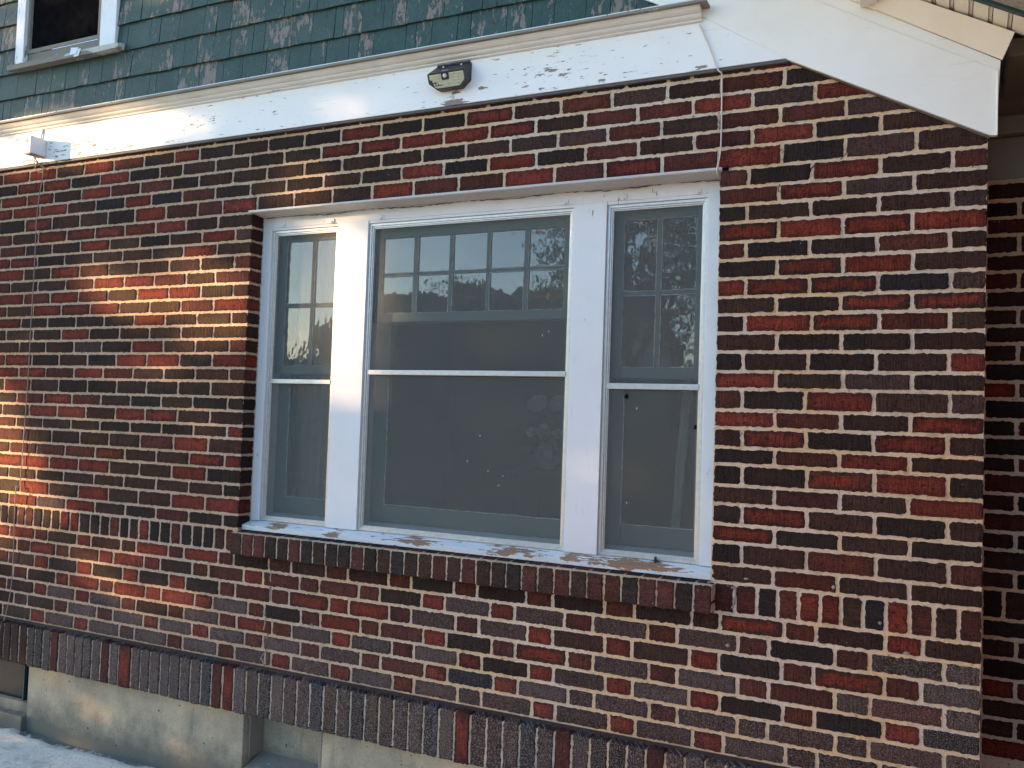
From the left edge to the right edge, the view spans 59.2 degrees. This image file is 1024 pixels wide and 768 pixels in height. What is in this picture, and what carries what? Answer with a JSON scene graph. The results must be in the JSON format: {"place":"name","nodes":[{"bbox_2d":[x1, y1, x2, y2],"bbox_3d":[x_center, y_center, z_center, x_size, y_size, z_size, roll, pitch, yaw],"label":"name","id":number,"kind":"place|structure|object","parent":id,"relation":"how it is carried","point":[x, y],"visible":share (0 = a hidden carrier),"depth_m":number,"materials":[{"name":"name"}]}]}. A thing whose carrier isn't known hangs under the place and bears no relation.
{"place":"outdoors","nodes":[
{"label":"outdoors","id":0,"kind":"place"},
{"bbox_2d":[0,727,154,767],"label":"pavement","id":1,"kind":"structure","parent":0,"point":[20,749],"depth_m":4.49,"materials":[{"name":"white snow"}]},
{"label":"ground","id":2,"kind":"structure","parent":0,"visible":0},
{"bbox_2d":[0,0,1023,767],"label":"brick house","id":3,"kind":"structure","parent":2,"relation":"on","point":[826,270],"depth_m":3.81,"materials":[{"name":"red brick"}]},
{"bbox_2d":[0,659,28,700],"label":"basement window","id":4,"kind":"structure","parent":3,"relation":"in","point":[14,677],"depth_m":5.01,"materials":[{"name":"grey glass"}]},
{"bbox_2d":[0,156,45,628],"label":"cable","id":5,"kind":"object","parent":3,"relation":"attached to","point":[36,161],"visible":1,"depth_m":4.99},
{"bbox_2d":[24,130,45,157],"bbox_3d":[-2.635,-1.341,4.981,0.058,0.161,0.100,1,-3,26],"label":"camera box","id":6,"kind":"object","parent":3,"relation":"attached to","point":[35,146],"visible":1,"depth_m":4.95,"materials":[{"name":"white plastic"}]},
{"bbox_2d":[7,0,124,72],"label":"upstairs window","id":7,"kind":"structure","parent":3,"relation":"in","point":[42,25],"depth_m":5.03,"materials":[{"name":"white paint"}]},
{"bbox_2d":[260,226,338,526],"bbox_3d":[-0.989,-0.039,4.358,0.402,1.412,0.119,1,-3,26],"label":"window","id":8,"kind":"structure","parent":3,"relation":"in","point":[277,505],"depth_m":4.39,"materials":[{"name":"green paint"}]},
{"bbox_2d":[289,240,336,498],"bbox_3d":[-0.990,-0.059,4.522,0.260,1.350,0.035,1,-3,26],"label":"window pane","id":9,"kind":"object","parent":8,"relation":"attached to","point":[311,447],"visible":0.65,"depth_m":4.52,"materials":[{"name":"clear glass"}]},
{"bbox_2d":[427,60,471,91],"bbox_3d":[-0.269,-1.323,3.850,0.184,0.122,0.066,1,-3,26],"label":"solar wall light","id":10,"kind":"object","parent":3,"relation":"attached to","point":[449,77],"visible":1,"depth_m":3.84,"materials":[{"name":"black plastic"}]},
{"bbox_2d":[358,208,573,550],"bbox_3d":[-0.197,-0.027,3.973,1.022,1.412,0.119,1,-3,26],"label":"window","id":11,"kind":"structure","parent":3,"relation":"in","point":[374,513],"depth_m":4.00,"materials":[{"name":"glass"}]},
{"bbox_2d":[503,465,560,516],"bbox_3d":[0.202,0.950,4.191,0.420,1.110,0.350,1,-3,26],"label":"side table","id":12,"kind":"object","parent":3,"relation":"in","point":[514,472],"visible":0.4,"depth_m":4.15,"materials":[{"name":"paint"}]},
{"bbox_2d":[520,395,563,469],"bbox_3d":[0.169,0.220,4.130,0.178,0.341,0.215,4,-3,-40],"label":"flower vase","id":13,"kind":"object","parent":12,"relation":"on","point":[543,447],"visible":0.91,"depth_m":4.09,"materials":[{"name":"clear glass"}]},
{"bbox_2d":[598,198,707,564],"bbox_3d":[0.577,-0.016,3.597,0.412,1.412,0.119,1,-3,26],"label":"window","id":14,"kind":"structure","parent":3,"relation":"in","point":[618,538],"depth_m":3.61,"materials":[{"name":"glass"}]},
{"bbox_2d":[670,335,693,527],"bbox_3d":[0.702,0.201,3.687,0.090,0.800,0.023,1,-3,26],"label":"curtain","id":15,"kind":"object","parent":3,"relation":"hanging from","point":[680,467],"visible":0.72,"depth_m":3.69,"materials":[{"name":"grey fabric"}]},
{"bbox_2d":[698,23,722,178],"bbox_3d":[0.771,-1.068,3.397,0.072,0.591,0.138,-3,-5,64],"label":"cable","id":16,"kind":"object","parent":3,"relation":"attached to","point":[721,99],"visible":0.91,"depth_m":3.37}
]}

